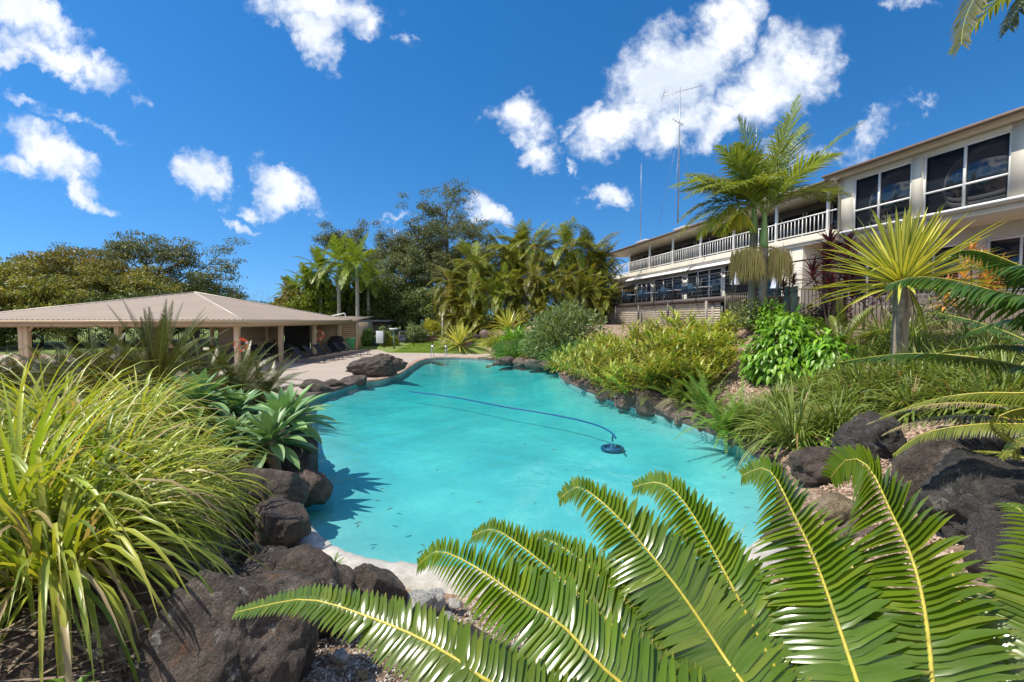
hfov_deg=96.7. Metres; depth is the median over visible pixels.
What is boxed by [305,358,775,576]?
pool basin
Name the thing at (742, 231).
window
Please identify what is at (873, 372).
striped grass
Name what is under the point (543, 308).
cane palm
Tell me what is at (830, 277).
cordyline
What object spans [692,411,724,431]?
edging stone
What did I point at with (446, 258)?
eucalyptus tree
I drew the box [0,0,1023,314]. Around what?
sky
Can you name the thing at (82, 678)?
weed
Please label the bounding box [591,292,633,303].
window
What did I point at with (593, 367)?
shell ginger
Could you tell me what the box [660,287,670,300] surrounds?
terrace chair
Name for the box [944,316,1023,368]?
striped grass
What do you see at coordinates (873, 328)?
striped grass
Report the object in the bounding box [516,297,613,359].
round shrub
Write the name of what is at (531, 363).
rock
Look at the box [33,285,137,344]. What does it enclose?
shade bush
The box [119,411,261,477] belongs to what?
strappy grass
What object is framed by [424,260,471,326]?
cane palm
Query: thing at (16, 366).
cycad
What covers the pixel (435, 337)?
garden wall
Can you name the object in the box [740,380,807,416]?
striped grass
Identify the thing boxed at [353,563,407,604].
rock
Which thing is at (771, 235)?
window
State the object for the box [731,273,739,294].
folded umbrella
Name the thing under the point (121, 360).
cycad
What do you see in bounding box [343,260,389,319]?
slim palm
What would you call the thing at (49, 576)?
strappy grass
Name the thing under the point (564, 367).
shell ginger
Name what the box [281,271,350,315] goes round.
hedge bush
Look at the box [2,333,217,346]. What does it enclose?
boundary fence
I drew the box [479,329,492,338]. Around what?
rock
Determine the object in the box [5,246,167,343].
fig tree
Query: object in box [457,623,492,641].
rock
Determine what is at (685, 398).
sword fern
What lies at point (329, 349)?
sun lounger
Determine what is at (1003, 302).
cycad
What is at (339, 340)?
covered barbecue
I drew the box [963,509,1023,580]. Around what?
boulder
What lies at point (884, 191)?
window
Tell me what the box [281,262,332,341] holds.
slim palm
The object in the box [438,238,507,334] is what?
cane palm
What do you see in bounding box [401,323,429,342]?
hedge bush
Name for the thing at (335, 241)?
slim palm
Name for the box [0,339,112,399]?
cycad
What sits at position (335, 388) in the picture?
rock coping
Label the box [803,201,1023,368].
furcraea
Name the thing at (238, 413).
agave
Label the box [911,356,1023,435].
striped grass
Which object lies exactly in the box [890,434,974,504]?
boulder
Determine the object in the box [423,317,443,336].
hedge bush
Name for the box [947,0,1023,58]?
feather palm
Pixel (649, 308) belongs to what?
wire fence
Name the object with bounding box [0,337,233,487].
strappy grass
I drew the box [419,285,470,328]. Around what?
hedge bush
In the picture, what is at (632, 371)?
shell ginger
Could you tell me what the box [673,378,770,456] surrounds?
sword fern
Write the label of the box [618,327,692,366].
shell ginger
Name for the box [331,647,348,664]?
stone
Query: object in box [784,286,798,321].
gate post
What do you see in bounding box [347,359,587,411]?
water
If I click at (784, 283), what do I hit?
cordyline
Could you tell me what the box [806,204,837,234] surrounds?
window
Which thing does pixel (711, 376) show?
shell ginger
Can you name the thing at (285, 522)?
rock
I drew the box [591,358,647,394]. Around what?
shell ginger
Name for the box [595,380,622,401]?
edging stone
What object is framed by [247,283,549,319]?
wood
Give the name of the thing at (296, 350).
sun lounger
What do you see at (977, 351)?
striped grass
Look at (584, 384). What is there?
edging stone
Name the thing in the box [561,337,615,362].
shell ginger
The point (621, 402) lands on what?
edging stone
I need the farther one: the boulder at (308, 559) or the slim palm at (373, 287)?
the slim palm at (373, 287)
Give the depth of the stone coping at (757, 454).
9.13 m
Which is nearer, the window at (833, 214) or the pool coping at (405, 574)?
the pool coping at (405, 574)
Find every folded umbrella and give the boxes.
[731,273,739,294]
[770,274,779,301]
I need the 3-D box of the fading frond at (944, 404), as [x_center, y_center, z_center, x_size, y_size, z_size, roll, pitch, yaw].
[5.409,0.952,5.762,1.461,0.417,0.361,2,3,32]
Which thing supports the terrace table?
on the terrace deck at (715, 306)
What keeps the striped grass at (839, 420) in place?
on the ground at (30, 669)
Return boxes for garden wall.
[427,336,437,340]
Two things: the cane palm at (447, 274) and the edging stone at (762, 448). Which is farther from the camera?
the cane palm at (447, 274)
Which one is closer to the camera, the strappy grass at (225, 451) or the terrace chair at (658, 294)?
the strappy grass at (225, 451)
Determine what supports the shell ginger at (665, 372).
on the ground at (30, 669)
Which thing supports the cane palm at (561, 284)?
on the ground at (30, 669)
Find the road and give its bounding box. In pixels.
[310,320,490,348]
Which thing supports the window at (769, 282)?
in the hotel building
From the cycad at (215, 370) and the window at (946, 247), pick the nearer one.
the cycad at (215, 370)
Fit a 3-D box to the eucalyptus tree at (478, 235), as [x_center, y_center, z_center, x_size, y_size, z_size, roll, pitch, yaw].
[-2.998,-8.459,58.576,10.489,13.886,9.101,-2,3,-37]
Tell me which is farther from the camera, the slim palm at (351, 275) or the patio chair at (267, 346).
the slim palm at (351, 275)
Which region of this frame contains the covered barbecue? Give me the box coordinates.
[327,336,345,351]
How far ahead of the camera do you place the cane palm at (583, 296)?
35.59 m
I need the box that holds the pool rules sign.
[376,330,384,347]
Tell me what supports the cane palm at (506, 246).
on the ground at (30, 669)
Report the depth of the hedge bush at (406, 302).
51.02 m
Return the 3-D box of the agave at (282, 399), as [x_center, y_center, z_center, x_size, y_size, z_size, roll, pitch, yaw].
[-3.860,1.329,7.814,1.614,1.098,1.584,-12,13,-14]
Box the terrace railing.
[609,253,847,317]
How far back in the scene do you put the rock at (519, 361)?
25.88 m
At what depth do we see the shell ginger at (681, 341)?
13.99 m
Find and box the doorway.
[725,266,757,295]
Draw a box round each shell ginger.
[551,351,582,371]
[552,349,600,379]
[559,348,617,380]
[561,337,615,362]
[575,332,614,348]
[575,356,645,390]
[582,337,639,371]
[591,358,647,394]
[592,323,642,349]
[598,338,661,370]
[601,354,668,397]
[608,320,676,353]
[615,353,696,392]
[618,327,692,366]
[623,344,729,393]
[624,321,721,368]
[634,309,714,346]
[647,325,739,364]
[651,344,739,389]
[657,306,741,340]
[672,341,746,379]
[676,323,748,358]
[686,310,746,342]
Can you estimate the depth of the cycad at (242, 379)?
11.00 m
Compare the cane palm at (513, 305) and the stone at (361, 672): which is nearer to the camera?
the stone at (361, 672)
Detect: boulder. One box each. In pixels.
[121,569,325,681]
[236,543,356,638]
[345,353,407,376]
[830,411,906,461]
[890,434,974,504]
[912,447,1023,544]
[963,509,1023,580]
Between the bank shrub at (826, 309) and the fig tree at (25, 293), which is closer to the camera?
the bank shrub at (826, 309)
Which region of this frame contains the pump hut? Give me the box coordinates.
[360,320,394,337]
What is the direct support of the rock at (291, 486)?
on the ground at (30, 669)
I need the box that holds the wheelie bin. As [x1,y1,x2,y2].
[345,338,355,349]
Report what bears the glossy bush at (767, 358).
on the ground at (30, 669)
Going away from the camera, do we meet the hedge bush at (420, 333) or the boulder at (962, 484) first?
the boulder at (962, 484)
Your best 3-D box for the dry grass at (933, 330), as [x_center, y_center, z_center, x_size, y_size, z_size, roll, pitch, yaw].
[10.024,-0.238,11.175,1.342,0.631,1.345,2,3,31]
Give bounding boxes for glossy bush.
[737,302,831,385]
[785,328,875,382]
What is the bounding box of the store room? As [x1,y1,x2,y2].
[337,316,373,349]
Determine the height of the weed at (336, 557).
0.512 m
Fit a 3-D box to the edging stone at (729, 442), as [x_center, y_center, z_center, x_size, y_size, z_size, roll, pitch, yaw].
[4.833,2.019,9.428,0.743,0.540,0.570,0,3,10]
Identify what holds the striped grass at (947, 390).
on the ground at (30, 669)
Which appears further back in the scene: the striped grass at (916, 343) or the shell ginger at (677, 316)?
the shell ginger at (677, 316)
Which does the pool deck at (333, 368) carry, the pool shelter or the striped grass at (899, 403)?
the pool shelter
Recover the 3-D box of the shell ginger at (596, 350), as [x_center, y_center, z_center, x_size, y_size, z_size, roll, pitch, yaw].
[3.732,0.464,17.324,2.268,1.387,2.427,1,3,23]
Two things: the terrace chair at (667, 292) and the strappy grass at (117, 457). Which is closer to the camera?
the strappy grass at (117, 457)
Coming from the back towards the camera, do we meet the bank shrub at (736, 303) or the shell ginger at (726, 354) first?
the bank shrub at (736, 303)
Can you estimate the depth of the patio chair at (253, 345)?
28.60 m
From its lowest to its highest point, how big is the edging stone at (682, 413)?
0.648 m
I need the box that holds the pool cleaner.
[600,443,623,452]
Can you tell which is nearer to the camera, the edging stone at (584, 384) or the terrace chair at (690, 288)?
the edging stone at (584, 384)
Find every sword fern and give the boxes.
[655,369,727,410]
[657,365,759,422]
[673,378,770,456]
[696,376,773,424]
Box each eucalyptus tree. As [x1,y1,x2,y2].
[311,220,381,267]
[358,219,421,327]
[372,243,446,329]
[391,205,443,324]
[395,178,493,286]
[405,233,465,321]
[412,243,469,289]
[450,214,503,268]
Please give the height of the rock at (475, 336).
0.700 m
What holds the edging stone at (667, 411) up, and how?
on the ground at (30, 669)
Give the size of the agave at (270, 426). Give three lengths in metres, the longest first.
1.459 x 1.379 x 0.941 m
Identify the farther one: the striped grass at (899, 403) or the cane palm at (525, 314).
the cane palm at (525, 314)
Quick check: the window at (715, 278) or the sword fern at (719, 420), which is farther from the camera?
the window at (715, 278)
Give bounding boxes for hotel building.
[591,106,1023,328]
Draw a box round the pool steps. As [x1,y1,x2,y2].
[434,360,491,367]
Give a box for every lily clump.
[477,332,504,349]
[482,338,511,360]
[487,322,526,343]
[493,339,529,358]
[504,325,535,345]
[511,343,529,357]
[537,336,578,370]
[538,341,574,369]
[545,353,564,372]
[562,339,595,362]
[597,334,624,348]
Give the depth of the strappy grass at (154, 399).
6.59 m
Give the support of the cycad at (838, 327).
on the ground at (30, 669)
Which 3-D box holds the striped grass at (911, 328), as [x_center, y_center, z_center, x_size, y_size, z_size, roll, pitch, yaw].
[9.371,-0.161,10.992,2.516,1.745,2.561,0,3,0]
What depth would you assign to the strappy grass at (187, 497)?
3.40 m
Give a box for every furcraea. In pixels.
[434,322,483,354]
[484,308,530,333]
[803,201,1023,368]
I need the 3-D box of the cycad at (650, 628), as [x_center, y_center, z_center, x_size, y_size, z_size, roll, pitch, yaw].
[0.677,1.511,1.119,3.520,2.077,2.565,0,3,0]
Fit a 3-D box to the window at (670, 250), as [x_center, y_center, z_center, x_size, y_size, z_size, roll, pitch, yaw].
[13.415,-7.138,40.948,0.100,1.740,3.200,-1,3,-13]
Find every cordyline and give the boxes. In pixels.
[772,263,804,317]
[792,222,871,328]
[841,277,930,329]
[928,237,1018,330]
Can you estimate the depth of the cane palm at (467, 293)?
36.37 m
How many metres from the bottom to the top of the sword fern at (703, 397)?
1.358 m
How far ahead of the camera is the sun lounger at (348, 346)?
32.46 m
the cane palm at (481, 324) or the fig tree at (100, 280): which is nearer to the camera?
the cane palm at (481, 324)
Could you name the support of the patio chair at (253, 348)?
on the pool deck at (333, 368)
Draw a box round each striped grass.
[713,387,795,454]
[716,372,854,469]
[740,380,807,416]
[763,362,846,412]
[779,387,887,448]
[795,348,882,394]
[795,351,926,414]
[795,372,893,421]
[826,340,958,412]
[838,333,888,376]
[843,339,993,408]
[847,313,921,350]
[847,329,921,370]
[849,303,958,351]
[852,370,952,432]
[877,326,950,367]
[879,339,1015,411]
[886,364,1013,427]
[908,327,991,372]
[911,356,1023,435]
[921,334,1023,380]
[929,341,1023,410]
[931,318,994,347]
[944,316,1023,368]
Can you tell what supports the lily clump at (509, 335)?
on the ground at (30, 669)
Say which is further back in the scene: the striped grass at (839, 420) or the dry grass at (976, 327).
the dry grass at (976, 327)
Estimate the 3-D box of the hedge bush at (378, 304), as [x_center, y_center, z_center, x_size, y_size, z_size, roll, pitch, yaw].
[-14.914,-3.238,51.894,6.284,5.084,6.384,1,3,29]
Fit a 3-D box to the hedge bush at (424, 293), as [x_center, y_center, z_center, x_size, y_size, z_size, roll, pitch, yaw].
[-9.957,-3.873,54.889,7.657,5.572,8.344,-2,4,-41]
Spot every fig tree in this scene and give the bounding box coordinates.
[0,257,62,346]
[0,272,104,348]
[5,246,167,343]
[40,260,186,341]
[107,269,225,341]
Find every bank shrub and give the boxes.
[718,299,745,322]
[728,296,766,330]
[748,297,790,329]
[796,303,827,328]
[811,298,853,328]
[912,294,972,330]
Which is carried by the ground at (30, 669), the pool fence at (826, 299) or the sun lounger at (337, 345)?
the pool fence at (826, 299)
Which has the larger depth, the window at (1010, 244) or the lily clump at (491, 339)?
the lily clump at (491, 339)
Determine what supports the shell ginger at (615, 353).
on the ground at (30, 669)
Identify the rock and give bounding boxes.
[221,467,309,517]
[222,539,265,568]
[241,497,311,547]
[255,426,317,471]
[293,466,333,507]
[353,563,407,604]
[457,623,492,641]
[462,337,472,346]
[472,334,480,339]
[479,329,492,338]
[494,356,514,365]
[512,357,527,365]
[525,358,543,367]
[538,360,551,369]
[787,446,851,486]
[816,492,860,525]
[833,517,875,538]
[931,426,1016,457]
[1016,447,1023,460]
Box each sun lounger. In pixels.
[289,346,325,362]
[301,345,335,361]
[312,344,344,359]
[322,343,352,356]
[332,342,361,356]
[343,342,370,354]
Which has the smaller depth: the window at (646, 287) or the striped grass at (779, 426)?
the striped grass at (779, 426)
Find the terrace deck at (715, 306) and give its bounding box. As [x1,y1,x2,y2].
[592,295,799,325]
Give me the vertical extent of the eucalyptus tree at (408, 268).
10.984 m
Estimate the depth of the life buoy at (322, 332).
32.30 m
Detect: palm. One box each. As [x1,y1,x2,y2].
[272,275,300,296]
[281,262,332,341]
[291,246,343,313]
[308,230,370,315]
[326,232,386,321]
[328,246,366,292]
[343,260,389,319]
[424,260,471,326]
[426,283,476,346]
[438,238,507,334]
[440,312,478,343]
[446,270,499,335]
[468,309,494,333]
[470,262,521,328]
[479,227,536,306]
[486,218,552,324]
[492,305,516,328]
[495,263,537,326]
[502,220,567,307]
[513,260,559,321]
[513,304,536,327]
[534,216,600,301]
[534,300,559,318]
[540,259,586,315]
[559,224,622,322]
[566,263,607,318]
[581,271,623,323]
[584,239,629,302]
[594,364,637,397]
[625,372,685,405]
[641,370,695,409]
[669,141,792,330]
[679,94,869,330]
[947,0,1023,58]
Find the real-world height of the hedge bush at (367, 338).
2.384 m
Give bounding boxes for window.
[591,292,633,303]
[634,255,650,271]
[637,281,651,302]
[651,249,671,267]
[654,275,682,300]
[674,243,695,262]
[686,267,722,298]
[696,236,724,258]
[725,225,759,252]
[767,213,804,242]
[767,274,781,295]
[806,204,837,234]
[848,254,888,298]
[852,161,911,228]
[915,244,962,294]
[922,130,1011,214]
[986,235,1023,289]
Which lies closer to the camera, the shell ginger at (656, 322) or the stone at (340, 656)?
the stone at (340, 656)
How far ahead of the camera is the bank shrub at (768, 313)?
15.43 m
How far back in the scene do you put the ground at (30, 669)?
3.20 m
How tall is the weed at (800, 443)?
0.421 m
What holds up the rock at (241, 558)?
on the ground at (30, 669)
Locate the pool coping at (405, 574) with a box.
[289,504,787,603]
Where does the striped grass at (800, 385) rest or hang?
on the ground at (30, 669)
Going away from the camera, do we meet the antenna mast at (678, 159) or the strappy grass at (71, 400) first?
the strappy grass at (71, 400)
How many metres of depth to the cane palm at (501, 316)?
35.93 m
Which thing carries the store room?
on the pool deck at (333, 368)
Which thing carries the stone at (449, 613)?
on the ground at (30, 669)
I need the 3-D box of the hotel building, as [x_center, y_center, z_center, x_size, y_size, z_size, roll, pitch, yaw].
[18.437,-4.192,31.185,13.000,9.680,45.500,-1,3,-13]
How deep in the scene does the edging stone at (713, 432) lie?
10.02 m
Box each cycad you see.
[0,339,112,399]
[0,345,46,397]
[0,347,69,398]
[4,323,148,399]
[36,332,185,399]
[57,299,257,404]
[124,335,277,413]
[180,337,309,413]
[222,354,322,415]
[232,443,1023,681]
[787,289,890,377]
[838,249,1023,376]
[879,392,1023,461]
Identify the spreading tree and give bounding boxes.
[43,229,249,295]
[157,271,250,339]
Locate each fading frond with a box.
[867,401,1018,424]
[882,413,1023,435]
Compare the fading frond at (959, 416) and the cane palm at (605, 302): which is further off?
the cane palm at (605, 302)
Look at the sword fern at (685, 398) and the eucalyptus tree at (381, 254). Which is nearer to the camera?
the sword fern at (685, 398)
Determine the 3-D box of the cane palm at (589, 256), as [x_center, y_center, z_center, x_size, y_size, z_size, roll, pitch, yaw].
[6.562,-5.571,38.960,5.762,8.475,5.626,1,3,11]
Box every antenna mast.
[640,163,641,240]
[659,85,702,223]
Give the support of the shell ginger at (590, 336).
on the ground at (30, 669)
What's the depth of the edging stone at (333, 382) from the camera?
16.77 m
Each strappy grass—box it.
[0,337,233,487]
[0,355,195,445]
[0,374,277,553]
[0,381,269,681]
[0,403,268,595]
[53,358,232,441]
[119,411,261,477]
[155,427,274,545]
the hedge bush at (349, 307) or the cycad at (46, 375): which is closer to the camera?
the cycad at (46, 375)
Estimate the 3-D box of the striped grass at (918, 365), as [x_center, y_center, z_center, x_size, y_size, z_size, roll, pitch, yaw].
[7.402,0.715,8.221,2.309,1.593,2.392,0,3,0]
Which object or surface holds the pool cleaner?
on the pool basin
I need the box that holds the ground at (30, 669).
[0,315,1023,681]
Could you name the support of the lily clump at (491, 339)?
on the ground at (30, 669)
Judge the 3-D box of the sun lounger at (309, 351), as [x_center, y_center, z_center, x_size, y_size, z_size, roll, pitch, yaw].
[-11.785,0.746,27.665,1.930,0.950,0.620,0,3,-3]
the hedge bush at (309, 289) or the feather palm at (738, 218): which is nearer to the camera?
the feather palm at (738, 218)
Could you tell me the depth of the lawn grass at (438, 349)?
37.05 m
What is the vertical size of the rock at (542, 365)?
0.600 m
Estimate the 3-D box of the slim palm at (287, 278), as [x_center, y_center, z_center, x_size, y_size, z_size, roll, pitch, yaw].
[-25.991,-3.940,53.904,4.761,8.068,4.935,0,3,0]
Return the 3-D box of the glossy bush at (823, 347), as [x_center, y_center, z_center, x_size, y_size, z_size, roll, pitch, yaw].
[7.469,0.433,10.591,1.808,1.478,1.704,0,3,0]
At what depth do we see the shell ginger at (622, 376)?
13.32 m
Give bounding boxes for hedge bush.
[0,305,17,350]
[269,280,330,313]
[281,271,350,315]
[329,279,383,318]
[352,291,412,327]
[360,327,375,345]
[366,282,392,294]
[373,326,395,346]
[379,290,425,332]
[383,335,399,345]
[388,275,429,324]
[395,287,436,325]
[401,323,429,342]
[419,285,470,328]
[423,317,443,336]
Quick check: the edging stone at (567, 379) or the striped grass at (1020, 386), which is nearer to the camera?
the striped grass at (1020, 386)
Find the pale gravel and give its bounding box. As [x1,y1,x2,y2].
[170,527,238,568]
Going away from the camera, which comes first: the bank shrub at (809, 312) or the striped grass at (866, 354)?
the striped grass at (866, 354)
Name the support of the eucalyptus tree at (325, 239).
on the ground at (30, 669)
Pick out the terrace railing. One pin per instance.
(696, 291)
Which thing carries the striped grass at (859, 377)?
on the ground at (30, 669)
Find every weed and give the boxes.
[45,670,97,681]
[332,551,343,563]
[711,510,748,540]
[795,431,830,449]
[820,437,835,448]
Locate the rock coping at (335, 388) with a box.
[296,382,356,425]
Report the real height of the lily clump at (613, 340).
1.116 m
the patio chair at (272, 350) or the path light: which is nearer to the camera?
the patio chair at (272, 350)
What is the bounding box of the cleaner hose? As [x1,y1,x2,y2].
[409,391,616,441]
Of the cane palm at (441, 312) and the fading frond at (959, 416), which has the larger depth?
the cane palm at (441, 312)
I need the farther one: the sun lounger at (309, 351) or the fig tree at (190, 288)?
the fig tree at (190, 288)
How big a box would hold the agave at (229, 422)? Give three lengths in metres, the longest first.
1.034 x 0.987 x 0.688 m
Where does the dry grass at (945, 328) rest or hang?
on the ground at (30, 669)
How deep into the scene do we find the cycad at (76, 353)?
9.43 m
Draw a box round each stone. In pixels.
[299,379,330,391]
[324,379,346,386]
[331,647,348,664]
[339,375,366,385]
[356,668,367,677]
[405,589,435,610]
[428,588,446,611]
[444,611,453,620]
[449,598,462,608]
[564,368,588,383]
[578,376,606,391]
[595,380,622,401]
[614,387,640,410]
[635,390,667,417]
[654,398,680,421]
[674,402,697,426]
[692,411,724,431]
[709,420,733,437]
[725,428,758,446]
[745,438,777,457]
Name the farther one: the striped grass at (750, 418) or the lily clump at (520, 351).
the lily clump at (520, 351)
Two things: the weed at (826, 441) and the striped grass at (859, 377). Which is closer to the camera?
the weed at (826, 441)
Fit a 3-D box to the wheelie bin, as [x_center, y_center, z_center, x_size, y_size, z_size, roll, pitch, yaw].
[-12.188,0.328,34.406,0.670,1.147,0.845,-1,3,-12]
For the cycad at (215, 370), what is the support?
on the ground at (30, 669)
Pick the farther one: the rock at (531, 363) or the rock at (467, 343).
the rock at (467, 343)
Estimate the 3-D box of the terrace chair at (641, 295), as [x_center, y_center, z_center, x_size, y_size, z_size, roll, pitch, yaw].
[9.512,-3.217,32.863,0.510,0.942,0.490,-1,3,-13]
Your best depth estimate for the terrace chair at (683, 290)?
29.21 m
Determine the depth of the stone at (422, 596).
3.75 m
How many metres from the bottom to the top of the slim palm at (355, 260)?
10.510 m
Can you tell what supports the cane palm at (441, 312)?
on the ground at (30, 669)
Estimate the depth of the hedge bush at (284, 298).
48.32 m
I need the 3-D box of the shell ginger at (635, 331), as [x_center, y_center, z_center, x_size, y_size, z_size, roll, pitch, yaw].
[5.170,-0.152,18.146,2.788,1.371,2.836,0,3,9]
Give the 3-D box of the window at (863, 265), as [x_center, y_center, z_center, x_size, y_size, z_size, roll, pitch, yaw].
[17.041,-3.065,21.793,0.090,1.970,1.970,-1,3,-13]
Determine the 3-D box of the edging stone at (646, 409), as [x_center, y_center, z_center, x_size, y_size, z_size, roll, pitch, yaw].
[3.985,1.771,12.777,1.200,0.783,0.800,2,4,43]
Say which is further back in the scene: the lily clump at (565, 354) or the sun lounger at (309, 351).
the sun lounger at (309, 351)
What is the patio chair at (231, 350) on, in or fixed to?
on the pool deck at (333, 368)
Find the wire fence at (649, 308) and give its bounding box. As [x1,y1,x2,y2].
[603,301,707,326]
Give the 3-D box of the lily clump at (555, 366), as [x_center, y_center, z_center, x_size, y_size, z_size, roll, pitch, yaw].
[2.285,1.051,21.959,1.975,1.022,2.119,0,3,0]
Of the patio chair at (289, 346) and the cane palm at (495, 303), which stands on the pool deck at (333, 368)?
the patio chair at (289, 346)
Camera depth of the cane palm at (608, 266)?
37.82 m
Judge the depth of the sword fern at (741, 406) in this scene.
9.80 m
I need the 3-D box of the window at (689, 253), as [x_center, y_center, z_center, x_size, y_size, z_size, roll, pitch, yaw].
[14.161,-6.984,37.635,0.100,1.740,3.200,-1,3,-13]
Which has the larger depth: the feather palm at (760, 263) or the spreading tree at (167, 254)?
the spreading tree at (167, 254)
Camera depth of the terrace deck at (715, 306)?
27.68 m
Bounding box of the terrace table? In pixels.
[695,286,711,296]
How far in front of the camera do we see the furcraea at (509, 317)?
33.26 m
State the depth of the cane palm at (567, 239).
37.63 m
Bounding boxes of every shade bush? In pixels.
[31,280,68,345]
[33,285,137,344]
[77,282,195,344]
[144,287,241,345]
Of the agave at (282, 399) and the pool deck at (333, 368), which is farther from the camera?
the pool deck at (333, 368)
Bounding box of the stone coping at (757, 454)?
[478,357,801,547]
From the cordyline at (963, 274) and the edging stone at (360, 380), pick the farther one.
the edging stone at (360, 380)
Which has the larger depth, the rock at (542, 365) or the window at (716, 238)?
the window at (716, 238)
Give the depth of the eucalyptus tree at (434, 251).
70.10 m
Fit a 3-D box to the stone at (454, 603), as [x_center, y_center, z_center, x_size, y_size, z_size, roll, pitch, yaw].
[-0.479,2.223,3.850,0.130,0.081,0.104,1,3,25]
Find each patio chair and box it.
[230,349,245,362]
[247,347,260,360]
[249,344,262,358]
[256,347,265,364]
[264,344,276,358]
[267,343,274,357]
[284,343,292,358]
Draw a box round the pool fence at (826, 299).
[724,288,1023,329]
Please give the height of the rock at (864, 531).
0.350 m
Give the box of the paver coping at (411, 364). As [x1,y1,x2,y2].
[367,357,477,381]
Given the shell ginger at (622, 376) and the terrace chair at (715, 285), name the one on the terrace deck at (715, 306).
the terrace chair at (715, 285)
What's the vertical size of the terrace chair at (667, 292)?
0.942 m
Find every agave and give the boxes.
[152,368,249,426]
[194,412,260,458]
[208,385,268,433]
[220,407,319,471]
[243,381,337,445]
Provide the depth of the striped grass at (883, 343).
10.38 m
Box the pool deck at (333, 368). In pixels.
[1,348,489,394]
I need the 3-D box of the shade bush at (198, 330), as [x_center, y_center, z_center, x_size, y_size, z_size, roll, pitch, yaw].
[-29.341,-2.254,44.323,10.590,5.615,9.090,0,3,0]
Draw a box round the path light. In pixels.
[389,328,397,348]
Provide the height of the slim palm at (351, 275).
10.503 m
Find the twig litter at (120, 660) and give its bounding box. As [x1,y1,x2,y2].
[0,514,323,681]
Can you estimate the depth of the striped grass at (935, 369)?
7.77 m
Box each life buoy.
[233,338,248,351]
[316,330,323,339]
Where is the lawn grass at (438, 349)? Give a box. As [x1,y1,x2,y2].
[390,328,499,352]
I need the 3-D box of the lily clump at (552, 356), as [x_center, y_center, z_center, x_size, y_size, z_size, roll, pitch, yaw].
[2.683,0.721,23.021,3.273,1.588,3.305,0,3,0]
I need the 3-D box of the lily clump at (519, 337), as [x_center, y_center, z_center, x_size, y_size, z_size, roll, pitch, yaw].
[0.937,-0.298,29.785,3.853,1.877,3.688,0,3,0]
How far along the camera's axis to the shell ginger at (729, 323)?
15.42 m
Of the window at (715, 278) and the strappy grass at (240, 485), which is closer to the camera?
the strappy grass at (240, 485)
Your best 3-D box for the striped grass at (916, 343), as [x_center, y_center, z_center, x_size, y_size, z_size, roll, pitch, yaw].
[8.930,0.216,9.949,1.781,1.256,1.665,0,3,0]
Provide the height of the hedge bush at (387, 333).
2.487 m
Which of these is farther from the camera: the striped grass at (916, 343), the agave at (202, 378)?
the striped grass at (916, 343)
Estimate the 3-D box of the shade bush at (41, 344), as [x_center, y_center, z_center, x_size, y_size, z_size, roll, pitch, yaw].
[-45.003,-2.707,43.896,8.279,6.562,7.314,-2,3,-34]
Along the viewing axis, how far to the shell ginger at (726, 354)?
12.69 m
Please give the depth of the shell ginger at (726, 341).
13.95 m
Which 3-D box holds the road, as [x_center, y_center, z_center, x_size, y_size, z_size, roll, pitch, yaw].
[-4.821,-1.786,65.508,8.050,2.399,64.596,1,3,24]
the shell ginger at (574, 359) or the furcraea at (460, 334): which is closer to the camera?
the shell ginger at (574, 359)
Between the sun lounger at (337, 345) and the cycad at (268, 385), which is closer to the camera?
the cycad at (268, 385)
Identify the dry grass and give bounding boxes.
[913,319,955,338]
[921,313,972,340]
[934,311,1023,340]
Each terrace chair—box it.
[626,293,633,301]
[639,290,647,301]
[643,291,651,301]
[655,289,662,300]
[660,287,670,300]
[665,288,674,299]
[677,286,687,298]
[687,283,698,298]
[706,282,718,296]
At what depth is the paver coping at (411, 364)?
24.87 m
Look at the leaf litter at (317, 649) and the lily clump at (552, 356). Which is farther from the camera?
the lily clump at (552, 356)
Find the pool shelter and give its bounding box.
[0,291,352,369]
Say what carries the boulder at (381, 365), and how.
on the pool deck at (333, 368)
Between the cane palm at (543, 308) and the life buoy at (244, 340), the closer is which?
the life buoy at (244, 340)
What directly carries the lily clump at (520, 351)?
on the ground at (30, 669)
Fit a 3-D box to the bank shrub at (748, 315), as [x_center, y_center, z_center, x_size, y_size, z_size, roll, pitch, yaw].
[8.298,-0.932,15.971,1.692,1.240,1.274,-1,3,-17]
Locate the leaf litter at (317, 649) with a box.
[306,577,832,681]
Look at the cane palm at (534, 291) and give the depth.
36.35 m
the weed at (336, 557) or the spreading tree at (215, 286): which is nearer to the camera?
the weed at (336, 557)
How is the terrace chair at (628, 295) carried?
on the terrace deck at (715, 306)
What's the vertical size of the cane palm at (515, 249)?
9.438 m
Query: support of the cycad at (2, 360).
on the ground at (30, 669)
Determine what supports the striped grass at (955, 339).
on the ground at (30, 669)
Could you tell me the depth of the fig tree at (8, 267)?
40.90 m

